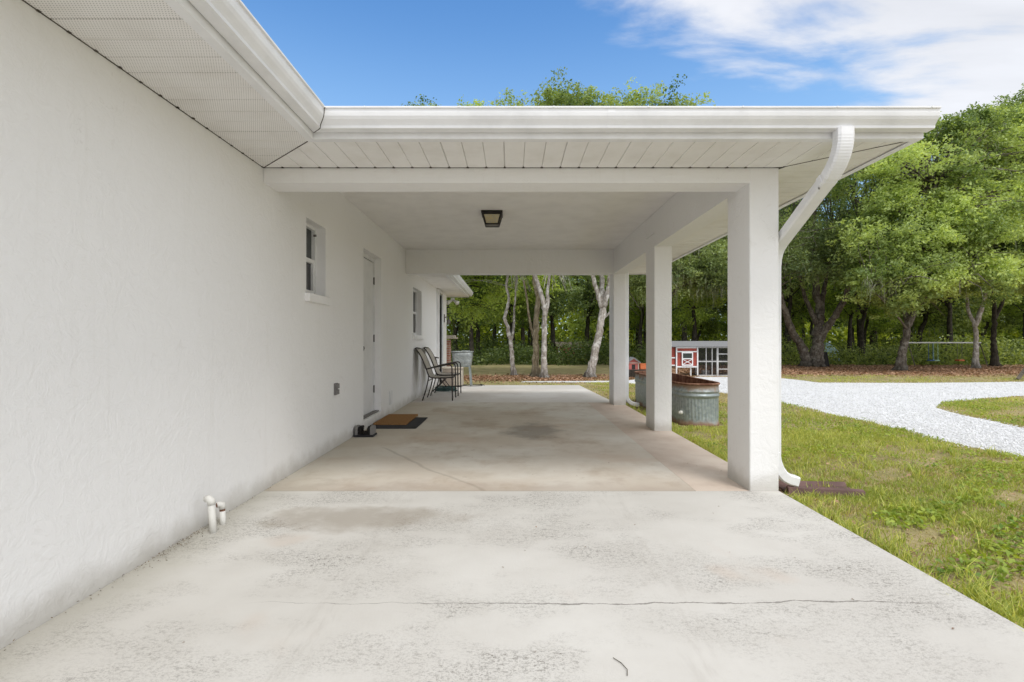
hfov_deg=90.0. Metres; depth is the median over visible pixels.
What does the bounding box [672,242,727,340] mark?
woodland tree
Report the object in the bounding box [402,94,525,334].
oak tree
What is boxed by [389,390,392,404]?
wall vent
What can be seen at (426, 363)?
patio chair
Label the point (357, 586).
driveway
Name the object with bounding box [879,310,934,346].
woodland tree
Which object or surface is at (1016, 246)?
oak tree
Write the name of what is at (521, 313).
woodland tree
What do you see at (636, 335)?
woodland tree
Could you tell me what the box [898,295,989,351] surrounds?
woodland tree
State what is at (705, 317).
woodland tree
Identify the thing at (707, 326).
woodland tree
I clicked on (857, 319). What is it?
woodland tree
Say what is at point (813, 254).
live oak
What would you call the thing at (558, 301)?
woodland tree
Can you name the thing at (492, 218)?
ceiling lamp
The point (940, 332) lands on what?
woodland tree
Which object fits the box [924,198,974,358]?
woodland tree
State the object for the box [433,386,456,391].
coiled hose
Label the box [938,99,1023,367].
oak tree
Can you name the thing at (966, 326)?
woodland tree
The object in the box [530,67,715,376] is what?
oak tree
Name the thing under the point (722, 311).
woodland tree
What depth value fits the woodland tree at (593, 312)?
41.05 m
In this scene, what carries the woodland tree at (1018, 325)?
on the ground at (523, 369)
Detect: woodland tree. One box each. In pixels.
[447,288,498,355]
[447,298,491,350]
[460,275,522,362]
[462,275,569,360]
[492,304,527,351]
[494,275,575,352]
[501,307,532,346]
[515,315,548,346]
[519,275,588,351]
[557,275,608,341]
[564,275,608,343]
[588,275,645,356]
[603,283,608,331]
[605,275,645,353]
[629,303,645,331]
[629,311,638,349]
[644,264,726,340]
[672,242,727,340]
[672,304,712,340]
[687,313,725,339]
[698,287,782,323]
[714,296,727,334]
[781,201,840,360]
[781,274,820,336]
[781,291,825,341]
[795,280,830,350]
[797,195,878,344]
[798,213,878,351]
[819,192,912,355]
[826,283,899,348]
[826,314,865,348]
[845,308,887,348]
[868,312,902,345]
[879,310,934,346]
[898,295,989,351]
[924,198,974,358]
[927,299,1013,341]
[930,288,1022,336]
[931,315,957,344]
[977,304,1022,350]
[979,290,1023,345]
[991,297,1023,330]
[1009,323,1022,334]
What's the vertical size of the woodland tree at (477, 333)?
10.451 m
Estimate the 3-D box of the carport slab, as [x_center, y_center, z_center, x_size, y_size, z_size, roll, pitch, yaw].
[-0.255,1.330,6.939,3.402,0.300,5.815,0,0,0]
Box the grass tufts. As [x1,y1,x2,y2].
[627,404,1023,630]
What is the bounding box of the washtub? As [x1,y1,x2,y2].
[451,350,473,385]
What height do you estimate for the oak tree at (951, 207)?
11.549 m
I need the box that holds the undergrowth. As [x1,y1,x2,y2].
[447,328,1023,365]
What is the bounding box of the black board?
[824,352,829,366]
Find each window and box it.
[305,223,330,304]
[413,290,423,338]
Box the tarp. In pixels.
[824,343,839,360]
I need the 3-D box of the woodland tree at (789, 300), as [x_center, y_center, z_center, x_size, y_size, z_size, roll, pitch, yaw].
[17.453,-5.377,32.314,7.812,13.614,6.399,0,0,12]
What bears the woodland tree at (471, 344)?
on the ground at (523, 369)
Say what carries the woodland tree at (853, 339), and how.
on the ground at (523, 369)
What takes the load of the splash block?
on the ground at (523, 369)
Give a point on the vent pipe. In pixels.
(210, 500)
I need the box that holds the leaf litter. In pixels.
[464,363,1023,623]
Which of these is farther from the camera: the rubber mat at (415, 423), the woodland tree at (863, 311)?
the woodland tree at (863, 311)
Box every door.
[363,252,378,418]
[436,289,443,385]
[682,352,692,365]
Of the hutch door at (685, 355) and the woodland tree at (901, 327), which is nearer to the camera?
the hutch door at (685, 355)
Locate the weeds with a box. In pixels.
[626,397,1023,587]
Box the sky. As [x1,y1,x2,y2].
[241,0,1023,339]
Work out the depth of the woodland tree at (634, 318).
38.03 m
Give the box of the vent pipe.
[203,495,216,533]
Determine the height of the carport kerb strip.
0.298 m
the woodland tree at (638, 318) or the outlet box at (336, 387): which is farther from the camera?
the woodland tree at (638, 318)
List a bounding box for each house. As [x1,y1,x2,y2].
[0,0,941,649]
[629,357,640,368]
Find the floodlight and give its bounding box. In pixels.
[447,298,458,304]
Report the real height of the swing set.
1.236 m
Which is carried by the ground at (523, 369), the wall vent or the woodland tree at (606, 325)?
the woodland tree at (606, 325)
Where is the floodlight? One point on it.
(456, 302)
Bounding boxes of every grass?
[463,374,1023,603]
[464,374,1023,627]
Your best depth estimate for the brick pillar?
16.40 m
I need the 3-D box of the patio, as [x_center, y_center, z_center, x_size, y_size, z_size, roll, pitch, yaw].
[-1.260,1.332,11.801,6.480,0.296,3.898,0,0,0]
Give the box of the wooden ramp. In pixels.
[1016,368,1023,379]
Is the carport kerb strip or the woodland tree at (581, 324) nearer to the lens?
the carport kerb strip
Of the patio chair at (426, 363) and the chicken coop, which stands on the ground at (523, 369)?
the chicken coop
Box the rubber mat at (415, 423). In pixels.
[376,417,427,428]
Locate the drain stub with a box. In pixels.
[216,501,225,524]
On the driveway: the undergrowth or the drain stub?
the drain stub
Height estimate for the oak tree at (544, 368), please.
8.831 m
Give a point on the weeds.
(1001, 569)
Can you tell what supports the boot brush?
on the carport slab
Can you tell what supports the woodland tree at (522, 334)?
on the ground at (523, 369)
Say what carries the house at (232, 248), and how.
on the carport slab
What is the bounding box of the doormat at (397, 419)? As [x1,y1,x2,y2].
[373,414,417,424]
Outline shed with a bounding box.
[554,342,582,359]
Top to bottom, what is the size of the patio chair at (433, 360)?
1.060 m
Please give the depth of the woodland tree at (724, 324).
54.58 m
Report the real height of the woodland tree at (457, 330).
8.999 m
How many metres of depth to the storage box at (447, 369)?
13.12 m
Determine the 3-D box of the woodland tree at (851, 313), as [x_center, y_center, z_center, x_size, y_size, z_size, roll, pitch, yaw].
[21.740,-3.673,33.023,5.152,10.119,6.289,0,0,-11]
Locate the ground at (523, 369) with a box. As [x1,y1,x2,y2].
[451,342,1023,614]
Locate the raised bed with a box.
[629,369,645,376]
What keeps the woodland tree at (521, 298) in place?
on the ground at (523, 369)
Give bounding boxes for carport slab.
[264,402,694,490]
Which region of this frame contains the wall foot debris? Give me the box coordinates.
[4,479,283,650]
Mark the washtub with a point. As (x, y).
(463, 358)
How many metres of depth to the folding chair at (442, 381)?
12.43 m
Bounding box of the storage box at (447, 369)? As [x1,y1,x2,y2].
[441,366,463,386]
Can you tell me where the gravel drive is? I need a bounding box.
[523,377,1023,455]
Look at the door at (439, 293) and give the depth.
13.25 m
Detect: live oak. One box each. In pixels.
[593,235,727,319]
[697,157,941,366]
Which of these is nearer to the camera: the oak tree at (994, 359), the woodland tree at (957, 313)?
the oak tree at (994, 359)
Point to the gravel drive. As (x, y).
(866, 388)
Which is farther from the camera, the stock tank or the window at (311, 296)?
the stock tank
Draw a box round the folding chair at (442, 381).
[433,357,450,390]
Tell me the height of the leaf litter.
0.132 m
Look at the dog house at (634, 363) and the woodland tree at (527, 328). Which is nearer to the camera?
the dog house at (634, 363)
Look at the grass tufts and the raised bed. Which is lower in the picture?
the grass tufts
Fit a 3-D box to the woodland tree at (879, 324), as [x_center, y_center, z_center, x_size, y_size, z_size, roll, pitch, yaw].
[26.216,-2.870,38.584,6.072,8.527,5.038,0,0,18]
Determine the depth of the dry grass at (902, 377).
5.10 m
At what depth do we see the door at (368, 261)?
7.34 m
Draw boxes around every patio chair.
[415,347,455,400]
[423,347,460,395]
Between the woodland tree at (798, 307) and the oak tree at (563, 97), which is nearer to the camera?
the oak tree at (563, 97)
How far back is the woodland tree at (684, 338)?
34.16 m
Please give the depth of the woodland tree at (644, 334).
44.74 m
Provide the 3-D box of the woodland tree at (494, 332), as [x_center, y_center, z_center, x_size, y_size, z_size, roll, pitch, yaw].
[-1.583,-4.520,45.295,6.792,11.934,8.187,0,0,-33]
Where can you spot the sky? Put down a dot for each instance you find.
(953, 55)
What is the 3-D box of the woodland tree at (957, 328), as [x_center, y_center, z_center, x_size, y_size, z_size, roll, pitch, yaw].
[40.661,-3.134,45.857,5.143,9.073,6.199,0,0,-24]
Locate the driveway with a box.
[0,491,1023,681]
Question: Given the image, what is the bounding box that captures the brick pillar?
[447,335,457,365]
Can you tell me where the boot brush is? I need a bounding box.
[353,425,376,436]
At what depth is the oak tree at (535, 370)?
17.85 m
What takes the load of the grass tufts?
on the ground at (523, 369)
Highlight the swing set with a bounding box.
[908,342,987,365]
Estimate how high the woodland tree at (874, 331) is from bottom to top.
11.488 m
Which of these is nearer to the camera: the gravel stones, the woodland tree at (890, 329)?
the gravel stones
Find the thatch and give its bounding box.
[606,395,1023,613]
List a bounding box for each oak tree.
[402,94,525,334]
[462,87,535,375]
[523,275,539,376]
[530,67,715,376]
[533,275,571,377]
[825,94,1023,370]
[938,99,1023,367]
[981,83,1023,288]
[984,115,1022,365]
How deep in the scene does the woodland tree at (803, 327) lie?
46.29 m
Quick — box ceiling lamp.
[481,210,502,226]
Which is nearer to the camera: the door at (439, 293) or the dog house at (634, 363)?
the door at (439, 293)
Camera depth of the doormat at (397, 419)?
7.47 m
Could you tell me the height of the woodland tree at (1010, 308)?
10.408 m
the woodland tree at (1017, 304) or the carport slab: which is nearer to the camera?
the carport slab
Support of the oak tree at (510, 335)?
on the ground at (523, 369)
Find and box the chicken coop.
[672,341,727,375]
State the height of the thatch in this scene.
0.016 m
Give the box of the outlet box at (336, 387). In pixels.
[334,383,339,394]
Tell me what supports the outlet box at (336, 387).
attached to the house at (232, 248)
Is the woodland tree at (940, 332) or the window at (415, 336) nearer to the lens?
the window at (415, 336)
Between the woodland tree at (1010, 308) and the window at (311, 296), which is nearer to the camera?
the window at (311, 296)
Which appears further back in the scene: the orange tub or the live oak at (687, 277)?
the live oak at (687, 277)
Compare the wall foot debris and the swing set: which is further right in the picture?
the swing set
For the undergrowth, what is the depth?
28.32 m
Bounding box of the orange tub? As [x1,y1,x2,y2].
[639,363,645,368]
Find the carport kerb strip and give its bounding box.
[587,402,748,490]
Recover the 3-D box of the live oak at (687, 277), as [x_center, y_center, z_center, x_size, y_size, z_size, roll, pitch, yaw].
[7.304,-4.172,24.358,7.642,11.207,7.331,0,0,0]
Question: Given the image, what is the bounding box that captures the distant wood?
[447,275,1022,351]
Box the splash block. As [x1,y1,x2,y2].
[779,480,865,496]
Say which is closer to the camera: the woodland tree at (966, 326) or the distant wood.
the woodland tree at (966, 326)
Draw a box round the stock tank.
[634,371,719,426]
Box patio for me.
[412,385,608,401]
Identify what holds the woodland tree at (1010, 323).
on the ground at (523, 369)
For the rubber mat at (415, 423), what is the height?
0.009 m
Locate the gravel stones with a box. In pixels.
[711,380,1023,458]

